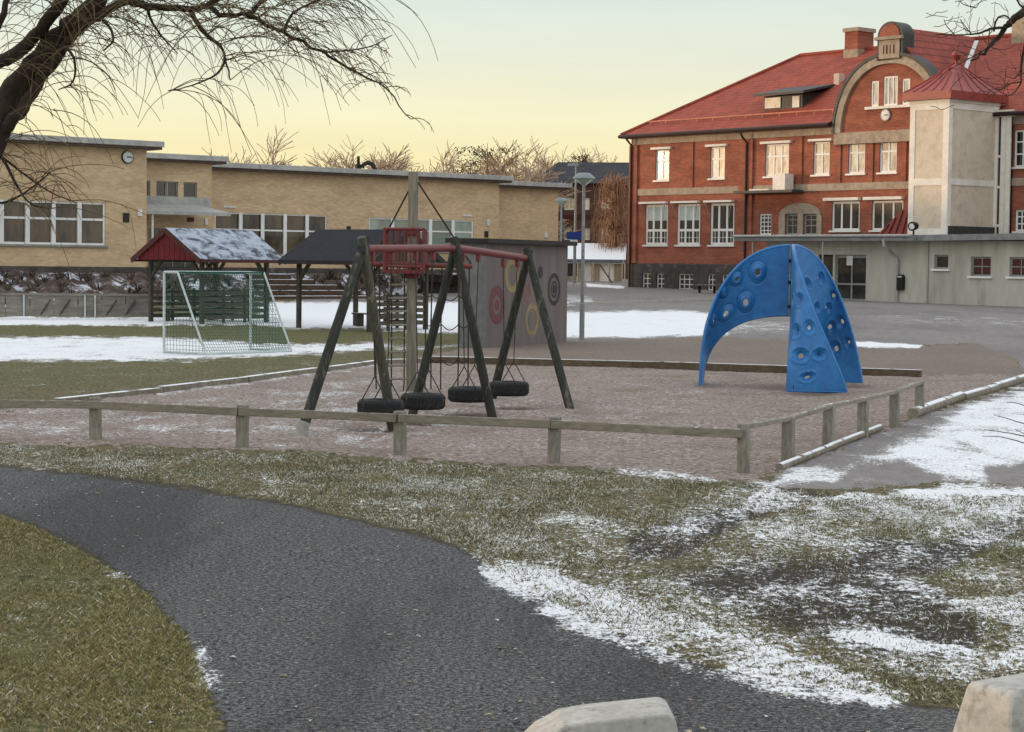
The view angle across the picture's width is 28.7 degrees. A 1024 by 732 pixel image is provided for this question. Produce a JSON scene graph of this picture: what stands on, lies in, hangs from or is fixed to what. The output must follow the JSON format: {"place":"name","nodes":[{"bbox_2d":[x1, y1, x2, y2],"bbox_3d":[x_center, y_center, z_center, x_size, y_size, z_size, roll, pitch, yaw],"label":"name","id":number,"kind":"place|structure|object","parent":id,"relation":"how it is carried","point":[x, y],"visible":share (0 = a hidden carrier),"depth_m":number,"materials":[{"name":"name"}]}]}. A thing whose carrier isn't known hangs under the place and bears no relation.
{"place":"outdoors","nodes":[
{"label":"outdoors","id":0,"kind":"place"},
{"bbox_2d":[0,514,217,731],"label":"lawn grass","id":1,"kind":"structure","parent":0,"point":[68,684],"depth_m":10.93,"materials":[{"name":"plant"}]},
{"bbox_2d":[0,270,457,306],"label":"embankment","id":2,"kind":"structure","parent":0,"point":[114,284],"depth_m":87.04,"materials":[{"name":"stone"}]},
{"bbox_2d":[0,266,437,304],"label":"bank shrubs","id":3,"kind":"object","parent":2,"relation":"on","point":[329,275],"visible":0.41,"depth_m":87.17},
{"bbox_2d":[246,274,365,299],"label":"terrace steps","id":4,"kind":"structure","parent":2,"relation":"on","point":[282,286],"depth_m":96.82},
{"bbox_2d":[0,465,959,731],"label":"path","id":5,"kind":"structure","parent":0,"point":[328,641],"depth_m":11.88,"materials":[{"name":"asphalt"}]},
{"bbox_2d":[0,451,949,731],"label":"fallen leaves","id":6,"kind":"object","parent":5,"relation":"on","point":[330,593],"visible":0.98,"depth_m":11.74,"materials":[{"name":"brown plant"}]},
{"bbox_2d":[524,697,677,731],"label":"concrete block","id":7,"kind":"object","parent":5,"relation":"on","point":[652,714],"depth_m":7.38,"materials":[{"name":"concrete"}]},
{"bbox_2d":[953,673,1023,731],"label":"concrete block","id":8,"kind":"object","parent":5,"relation":"on","point":[996,704],"depth_m":6.98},
{"bbox_2d":[0,299,1023,731],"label":"ground","id":9,"kind":"structure","parent":0,"point":[48,357],"depth_m":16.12,"materials":[{"name":"green plant"}]},
{"bbox_2d":[0,293,147,316],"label":"rink fence","id":10,"kind":"object","parent":9,"relation":"on","point":[17,304],"visible":0.96,"depth_m":69.18,"materials":[{"name":"grey wood"}]},
{"bbox_2d":[163,271,291,354],"bbox_3d":[-6.730,-1.258,47.531,1.349,1.980,2.924,3,4,40],"label":"football goal","id":11,"kind":"object","parent":9,"relation":"on","point":[250,320],"visible":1,"depth_m":47.27,"materials":[{"name":"metal"}]},
{"bbox_2d":[0,363,1023,481],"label":"sand pit","id":12,"kind":"object","parent":9,"relation":"on","point":[682,397],"visible":0.77,"depth_m":28.38,"materials":[{"name":"sand"}]},
{"bbox_2d":[54,358,421,400],"bbox_3d":[-4.631,0.203,37.328,0.781,0.150,14.623,2,3,20],"label":"edging board","id":13,"kind":"object","parent":12,"relation":"on","point":[186,386],"visible":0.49,"depth_m":35.23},
{"bbox_2d":[370,172,471,390],"bbox_3d":[-1.552,-1.350,34.319,1.741,3.945,0.729,1,3,0],"label":"climbing mast","id":14,"kind":"object","parent":12,"relation":"on","point":[412,232],"visible":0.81,"depth_m":34.20,"materials":[{"name":"brown wood"}]},
{"bbox_2d":[294,236,573,435],"bbox_3d":[-0.647,-0.428,28.637,1.991,2.849,8.022,2,3,18],"label":"swing frame","id":15,"kind":"object","parent":12,"relation":"on","point":[455,249],"visible":0.88,"depth_m":28.66,"materials":[{"name":"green wood"}]},
{"bbox_2d":[357,253,404,413],"bbox_3d":[-1.730,-0.420,26.518,0.626,2.164,0.670,2,3,21],"label":"tyre swing","id":16,"kind":"object","parent":15,"relation":"hanging from","point":[374,405],"visible":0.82,"depth_m":26.34,"materials":[{"name":"rubber"}]},
{"bbox_2d":[400,252,445,409],"bbox_3d":[-1.228,-0.490,27.813,0.626,2.185,0.670,2,3,21],"label":"tyre swing","id":17,"kind":"object","parent":15,"relation":"hanging from","point":[417,400],"visible":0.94,"depth_m":27.62,"materials":[{"name":"rubber"}]},
{"bbox_2d":[448,254,483,402],"bbox_3d":[-0.619,-0.559,29.387,0.626,2.176,0.670,2,3,21],"label":"tyre swing","id":18,"kind":"object","parent":15,"relation":"hanging from","point":[466,394],"visible":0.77,"depth_m":29.19,"materials":[{"name":"rubber"}]},
{"bbox_2d":[490,259,528,396],"bbox_3d":[-0.039,-0.593,30.885,0.626,2.104,0.670,2,3,21],"label":"tyre swing","id":19,"kind":"object","parent":15,"relation":"hanging from","point":[514,388],"visible":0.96,"depth_m":30.69,"materials":[{"name":"rubber"}]},
{"bbox_2d":[0,380,924,472],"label":"rail fence","id":20,"kind":"object","parent":12,"relation":"on","point":[400,420],"visible":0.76,"depth_m":22.89,"materials":[{"name":"brown wood"}]},
{"bbox_2d":[432,356,921,376],"bbox_3d":[3.296,0.006,42.426,10.695,0.181,0.400,2,3,19],"label":"edging board","id":21,"kind":"object","parent":12,"relation":"on","point":[755,368],"visible":0.65,"depth_m":42.51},
{"bbox_2d":[699,244,862,392],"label":"climbing dome","id":22,"kind":"structure","parent":12,"relation":"on","point":[795,283],"depth_m":37.35,"materials":[{"name":"blue plastic"}]},
{"bbox_2d":[775,424,882,469],"bbox_3d":[3.956,0.967,24.459,0.113,0.100,6.040,2,3,20],"label":"edging log","id":23,"kind":"object","parent":12,"relation":"on","point":[803,457],"visible":1,"depth_m":23.65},
{"bbox_2d":[907,374,1023,417],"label":"edging log","id":24,"kind":"object","parent":12,"relation":"on","point":[931,406],"visible":0.88,"depth_m":33.46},
{"bbox_2d":[294,279,1023,370],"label":"schoolyard","id":25,"kind":"structure","parent":9,"relation":"on","point":[1000,329],"depth_m":76.37,"materials":[{"name":"concrete"}]},
{"bbox_2d":[303,135,420,171],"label":"bare tree","id":26,"kind":"object","parent":25,"relation":"on","point":[348,165],"visible":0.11,"depth_m":186.77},
{"bbox_2d":[366,142,421,171],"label":"bare tree","id":27,"kind":"object","parent":25,"relation":"on","point":[402,162],"visible":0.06,"depth_m":193.87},
{"bbox_2d":[379,140,470,173],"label":"bare tree","id":28,"kind":"object","parent":25,"relation":"on","point":[445,164],"visible":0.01,"depth_m":188.58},
{"bbox_2d":[436,144,517,175],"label":"bare tree","id":29,"kind":"object","parent":25,"relation":"on","point":[454,166],"visible":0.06,"depth_m":198.07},
{"bbox_2d":[445,144,518,174],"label":"bare tree","id":30,"kind":"object","parent":25,"relation":"on","point":[476,154],"visible":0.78,"depth_m":177.24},
{"bbox_2d":[485,143,558,180],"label":"bare tree","id":31,"kind":"object","parent":25,"relation":"on","point":[515,167],"visible":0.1,"depth_m":214.59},
{"bbox_2d":[471,138,579,240],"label":"bare tree","id":32,"kind":"object","parent":25,"relation":"on","point":[495,162],"visible":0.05,"depth_m":179.90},
{"bbox_2d":[469,136,590,230],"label":"bare tree","id":33,"kind":"object","parent":25,"relation":"on","point":[530,175],"visible":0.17,"depth_m":177.59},
{"bbox_2d":[555,198,567,240],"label":"street lamp","id":34,"kind":"object","parent":25,"relation":"on","point":[561,201],"visible":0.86,"depth_m":87.72,"materials":[{"name":"metal"}]},
{"bbox_2d":[567,163,577,282],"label":"tall lamp","id":35,"kind":"object","parent":25,"relation":"on","point":[575,202],"visible":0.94,"depth_m":139.59,"materials":[{"name":"metal"}]},
{"bbox_2d":[567,232,580,285],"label":"road sign","id":36,"kind":"object","parent":25,"relation":"on","point":[573,235],"visible":0.69,"depth_m":131.68,"materials":[{"name":"metal"}]},
{"bbox_2d":[533,162,628,278],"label":"brown house","id":37,"kind":"structure","parent":25,"relation":"on","point":[598,171],"depth_m":184.04,"materials":[{"name":"brick"}]},
{"bbox_2d":[564,198,573,209],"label":"window","id":38,"kind":"structure","parent":37,"relation":"in","point":[567,206],"depth_m":184.11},
{"bbox_2d":[573,173,594,339],"bbox_3d":[2.070,-3.175,58.413,0.660,4.914,0.660,1,3,0],"label":"street lamp","id":39,"kind":"object","parent":25,"relation":"on","point":[583,179],"visible":0.98,"depth_m":58.37,"materials":[{"name":"metal"}]},
{"bbox_2d":[567,243,626,281],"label":"garage hut","id":40,"kind":"object","parent":25,"relation":"on","point":[596,254],"visible":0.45,"depth_m":149.66,"materials":[{"name":"metal"}]},
{"bbox_2d":[567,263,576,275],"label":"window","id":41,"kind":"structure","parent":40,"relation":"in","point":[570,265],"depth_m":149.79,"materials":[{"name":"glass"}]},
{"bbox_2d":[584,264,591,280],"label":"garage door","id":42,"kind":"structure","parent":40,"relation":"in","point":[588,267],"depth_m":149.68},
{"bbox_2d":[599,262,613,280],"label":"garage door","id":43,"kind":"structure","parent":40,"relation":"in","point":[602,276],"depth_m":149.57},
{"bbox_2d":[568,262,625,282],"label":"fence","id":44,"kind":"object","parent":25,"relation":"on","point":[608,276],"visible":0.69,"depth_m":141.33,"materials":[{"name":"metal"}]},
{"bbox_2d":[583,144,617,161],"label":"bare tree","id":45,"kind":"object","parent":25,"relation":"on","point":[598,156],"visible":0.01,"depth_m":216.05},
{"bbox_2d":[590,171,628,258],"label":"weeping birch","id":46,"kind":"object","parent":25,"relation":"on","point":[614,240],"visible":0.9,"depth_m":151.29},
{"bbox_2d":[569,298,713,304],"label":"kerb","id":47,"kind":"structure","parent":25,"relation":"on","point":[636,301],"depth_m":96.30,"materials":[{"name":"grey concrete"}]},
{"bbox_2d":[618,17,1023,289],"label":"brick school","id":48,"kind":"object","parent":25,"relation":"on","point":[811,143],"visible":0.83,"depth_m":120.12,"materials":[{"name":"brick"}]},
{"bbox_2d":[643,273,650,287],"bbox_3d":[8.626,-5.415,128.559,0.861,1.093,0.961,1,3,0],"label":"window","id":49,"kind":"structure","parent":48,"relation":"in","point":[646,276],"depth_m":128.67,"materials":[{"name":"white paint"}]},
{"bbox_2d":[638,201,668,246],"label":"window","id":50,"kind":"structure","parent":48,"relation":"in","point":[656,218],"depth_m":127.90,"materials":[{"name":"white paint"}]},
{"bbox_2d":[657,273,663,287],"bbox_3d":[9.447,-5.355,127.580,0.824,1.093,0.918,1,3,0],"label":"window","id":51,"kind":"structure","parent":48,"relation":"in","point":[660,277],"depth_m":127.78,"materials":[{"name":"white paint"}]},
{"bbox_2d":[650,147,671,181],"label":"window","id":52,"kind":"structure","parent":48,"relation":"in","point":[662,162],"depth_m":127.37,"materials":[{"name":"white paint"}]},
{"bbox_2d":[670,201,700,246],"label":"window","id":53,"kind":"structure","parent":48,"relation":"in","point":[688,214],"depth_m":125.74,"materials":[{"name":"white paint"}]},
{"bbox_2d":[679,274,692,288],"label":"window","id":54,"kind":"structure","parent":48,"relation":"in","point":[685,280],"depth_m":126.01,"materials":[{"name":"white paint"}]},
{"bbox_2d":[709,274,714,289],"bbox_3d":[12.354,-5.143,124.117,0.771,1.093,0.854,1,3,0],"label":"window","id":55,"kind":"structure","parent":48,"relation":"in","point":[711,276],"depth_m":124.30,"materials":[{"name":"white paint"}]},
{"bbox_2d":[705,144,727,179],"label":"window","id":56,"kind":"structure","parent":48,"relation":"in","point":[717,153],"depth_m":123.64,"materials":[{"name":"white paint"}]},
{"bbox_2d":[703,200,734,246],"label":"window","id":57,"kind":"structure","parent":48,"relation":"in","point":[722,214],"depth_m":123.52,"materials":[{"name":"white paint"}]},
{"bbox_2d":[760,214,770,234],"bbox_3d":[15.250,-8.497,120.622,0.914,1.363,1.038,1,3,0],"label":"window","id":58,"kind":"structure","parent":48,"relation":"in","point":[765,219],"depth_m":120.77,"materials":[{"name":"white paint"}]},
{"bbox_2d":[760,140,792,177],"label":"window","id":59,"kind":"structure","parent":48,"relation":"in","point":[777,155],"depth_m":119.92,"materials":[{"name":"white paint"}]},
{"bbox_2d":[786,214,797,234],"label":"window","id":60,"kind":"structure","parent":48,"relation":"in","point":[791,225],"depth_m":119.18,"materials":[{"name":"glass"}]},
{"bbox_2d":[804,214,816,234],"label":"window","id":61,"kind":"structure","parent":48,"relation":"in","point":[810,219],"depth_m":118.06,"materials":[{"name":"glass"}]},
{"bbox_2d":[808,138,832,176],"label":"window","id":62,"kind":"structure","parent":48,"relation":"in","point":[821,151],"depth_m":117.17,"materials":[{"name":"glass"}]},
{"bbox_2d":[823,197,860,231],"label":"window","id":63,"kind":"structure","parent":48,"relation":"in","point":[846,214],"depth_m":115.86,"materials":[{"name":"white paint"}]},
{"bbox_2d":[845,143,865,175],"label":"window","id":64,"kind":"structure","parent":48,"relation":"in","point":[856,151],"depth_m":115.16,"materials":[{"name":"white paint"}]},
{"bbox_2d":[871,81,878,106],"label":"window","id":65,"kind":"structure","parent":48,"relation":"in","point":[875,84],"depth_m":113.87,"materials":[{"name":"white paint"}]},
{"bbox_2d":[863,196,904,231],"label":"window","id":66,"kind":"structure","parent":48,"relation":"in","point":[884,212],"depth_m":113.73,"materials":[{"name":"white paint"}]},
{"bbox_2d":[881,109,890,120],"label":"wall clock","id":67,"kind":"object","parent":48,"relation":"attached to","point":[885,114],"depth_m":113.09,"materials":[{"name":"grey paint"}]},
{"bbox_2d":[876,142,897,173],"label":"window","id":68,"kind":"structure","parent":48,"relation":"in","point":[888,151],"depth_m":113.40,"materials":[{"name":"glass"}]},
{"bbox_2d":[884,76,897,105],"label":"window","id":69,"kind":"structure","parent":48,"relation":"in","point":[890,82],"depth_m":113.01,"materials":[{"name":"white paint"}]},
{"bbox_2d":[902,78,909,104],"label":"window","id":70,"kind":"structure","parent":48,"relation":"in","point":[906,82],"depth_m":112.16,"materials":[{"name":"white paint"}]},
{"bbox_2d":[1011,130,1023,168],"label":"window","id":71,"kind":"structure","parent":48,"relation":"in","point":[1019,134],"depth_m":106.61,"materials":[{"name":"white paint"}]},
{"bbox_2d":[1012,210,1023,232],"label":"window","id":72,"kind":"structure","parent":48,"relation":"in","point":[1019,213],"depth_m":106.69,"materials":[{"name":"white paint"}]},
{"bbox_2d":[733,233,1023,306],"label":"entrance annex","id":73,"kind":"object","parent":25,"relation":"on","point":[976,269],"visible":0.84,"depth_m":100.94,"materials":[{"name":"grey paint"}]},
{"bbox_2d":[836,255,865,300],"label":"entrance door","id":74,"kind":"structure","parent":73,"relation":"in","point":[850,279],"depth_m":104.88,"materials":[{"name":"grey paint"}]},
{"bbox_2d":[879,204,907,233],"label":"stair roof","id":75,"kind":"structure","parent":73,"relation":"on","point":[897,223],"depth_m":109.54,"materials":[{"name":"red metal"}]},
{"bbox_2d":[896,275,904,289],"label":"letter box","id":76,"kind":"object","parent":73,"relation":"attached to","point":[900,284],"visible":1,"depth_m":101.97,"materials":[{"name":"black plastic"}]},
{"bbox_2d":[908,222,918,234],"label":"roof floodlight","id":77,"kind":"object","parent":73,"relation":"on","point":[912,226],"visible":0.92,"depth_m":102.62,"materials":[{"name":"metal"}]},
{"bbox_2d":[931,255,949,270],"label":"window","id":78,"kind":"structure","parent":73,"relation":"in","point":[941,261],"depth_m":100.34,"materials":[{"name":"glass"}]},
{"bbox_2d":[967,257,992,277],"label":"window","id":79,"kind":"structure","parent":73,"relation":"in","point":[981,266],"depth_m":98.48,"materials":[{"name":"glass"}]},
{"bbox_2d":[1006,257,1023,278],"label":"window","id":80,"kind":"structure","parent":73,"relation":"in","point":[1017,263],"depth_m":96.88,"materials":[{"name":"glass"}]},
{"bbox_2d":[902,51,1008,234],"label":"stair tower","id":81,"kind":"structure","parent":25,"relation":"on","point":[952,157],"depth_m":105.86,"materials":[{"name":"concrete"}]},
{"bbox_2d":[0,0,1023,178],"label":"sky","id":82,"kind":"structure","parent":0,"point":[571,74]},
{"bbox_2d":[418,337,1023,377],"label":"gravel","id":83,"kind":"structure","parent":0,"point":[968,359],"depth_m":50.30,"materials":[{"name":"gravel"}]},
{"bbox_2d":[445,238,576,347],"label":"playground shed","id":84,"kind":"structure","parent":83,"relation":"on","point":[550,259],"depth_m":53.62,"materials":[{"name":"wood"}]},
{"bbox_2d":[761,383,1023,489],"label":"side path","id":85,"kind":"structure","parent":0,"point":[950,445],"depth_m":23.62,"materials":[{"name":"snow"}]},
{"bbox_2d":[982,402,1023,443],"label":"bare shrub","id":86,"kind":"object","parent":85,"relation":"on","point":[1007,432],"visible":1,"depth_m":20.17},
{"label":"terrain","id":87,"kind":"structure","parent":0,"visible":0},
{"bbox_2d":[130,228,285,323],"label":"picnic shelter","id":88,"kind":"object","parent":87,"relation":"on","point":[202,248],"visible":0.74,"depth_m":67.64,"materials":[{"name":"brown wood"}]},
{"bbox_2d":[0,0,437,282],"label":"willow tree","id":89,"kind":"object","parent":87,"relation":"on","point":[21,87],"visible":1,"depth_m":14.86,"materials":[{"name":"brown plant"}]},
{"bbox_2d":[202,127,298,164],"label":"bare tree","id":90,"kind":"object","parent":87,"relation":"on","point":[273,158],"visible":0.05,"depth_m":165.19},
{"bbox_2d":[0,133,571,292],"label":"school building","id":91,"kind":"structure","parent":87,"relation":"on","point":[282,210],"depth_m":98.00,"materials":[{"name":"yellow brick"}]},
{"bbox_2d":[4,200,24,243],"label":"window","id":92,"kind":"structure","parent":91,"relation":"in","point":[14,226],"depth_m":87.76,"materials":[{"name":"glass"}]},
{"bbox_2d":[30,201,50,243],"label":"window","id":93,"kind":"structure","parent":91,"relation":"in","point":[44,227],"depth_m":88.55,"materials":[{"name":"glass"}]},
{"bbox_2d":[56,201,76,244],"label":"window","id":94,"kind":"structure","parent":91,"relation":"in","point":[66,230],"depth_m":89.33,"materials":[{"name":"glass"}]},
{"bbox_2d":[82,202,104,244],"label":"window","id":95,"kind":"structure","parent":91,"relation":"in","point":[93,233],"depth_m":90.17,"materials":[{"name":"glass"}]},
{"bbox_2d":[121,151,133,162],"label":"wall clock","id":96,"kind":"object","parent":91,"relation":"attached to","point":[127,156],"depth_m":90.89,"materials":[{"name":"metal"}]},
{"bbox_2d":[156,181,165,195],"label":"window","id":97,"kind":"structure","parent":91,"relation":"in","point":[160,185],"depth_m":96.25,"materials":[{"name":"glass"}]},
{"bbox_2d":[167,181,176,196],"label":"window","id":98,"kind":"structure","parent":91,"relation":"in","point":[171,186],"depth_m":96.64,"materials":[{"name":"glass"}]},
{"bbox_2d":[148,228,196,266],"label":"entrance door","id":99,"kind":"structure","parent":91,"relation":"in","point":[156,230],"depth_m":96.71,"materials":[{"name":"grey paint"}]},
{"bbox_2d":[183,182,195,197],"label":"window","id":100,"kind":"structure","parent":91,"relation":"in","point":[189,187],"depth_m":97.26,"materials":[{"name":"glass"}]},
{"bbox_2d":[215,212,238,229],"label":"window","id":101,"kind":"structure","parent":91,"relation":"in","point":[221,222],"depth_m":101.60,"materials":[{"name":"glass"}]},
{"bbox_2d":[243,213,260,235],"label":"window","id":102,"kind":"structure","parent":91,"relation":"in","point":[251,221],"depth_m":102.50,"materials":[{"name":"glass"}]},
{"bbox_2d":[264,214,282,255],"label":"window","id":103,"kind":"structure","parent":91,"relation":"in","point":[273,229],"depth_m":103.38,"materials":[{"name":"glass"}]},
{"bbox_2d":[287,214,304,251],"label":"window","id":104,"kind":"structure","parent":91,"relation":"in","point":[295,222],"depth_m":104.16,"materials":[{"name":"glass"}]},
{"bbox_2d":[309,215,326,234],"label":"window","id":105,"kind":"structure","parent":91,"relation":"in","point":[316,222],"depth_m":105.01,"materials":[{"name":"glass"}]},
{"bbox_2d":[355,156,376,169],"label":"roof vent","id":106,"kind":"object","parent":91,"relation":"on","point":[358,165],"visible":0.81,"depth_m":111.16,"materials":[{"name":"black metal"}]},
{"bbox_2d":[369,218,390,228],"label":"window","id":107,"kind":"structure","parent":91,"relation":"in","point":[374,223],"depth_m":107.55,"materials":[{"name":"glass"}]},
{"bbox_2d":[394,218,407,227],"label":"window","id":108,"kind":"structure","parent":91,"relation":"in","point":[398,222],"depth_m":108.47,"materials":[{"name":"glass"}]},
{"bbox_2d":[418,219,428,243],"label":"window","id":109,"kind":"structure","parent":91,"relation":"in","point":[422,223],"depth_m":109.46,"materials":[{"name":"glass"}]},
{"bbox_2d":[432,219,450,243],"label":"window","id":110,"kind":"structure","parent":91,"relation":"in","point":[440,232],"depth_m":110.21,"materials":[{"name":"glass"}]},
{"bbox_2d":[455,220,472,237],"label":"window","id":111,"kind":"structure","parent":91,"relation":"in","point":[463,228],"depth_m":111.26,"materials":[{"name":"glass"}]},
{"bbox_2d":[277,229,446,331],"bbox_3d":[-4.812,-2.650,64.404,4.165,3.490,3.586,3,4,40],"label":"picnic shelter","id":112,"kind":"object","parent":87,"relation":"on","point":[330,246],"visible":0.44,"depth_m":64.07,"materials":[{"name":"brown wood"}]},
{"bbox_2d":[925,0,1023,109],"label":"bare tree","id":113,"kind":"object","parent":87,"relation":"on","point":[1014,18],"visible":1,"depth_m":13.86,"materials":[{"name":"brown plant"}]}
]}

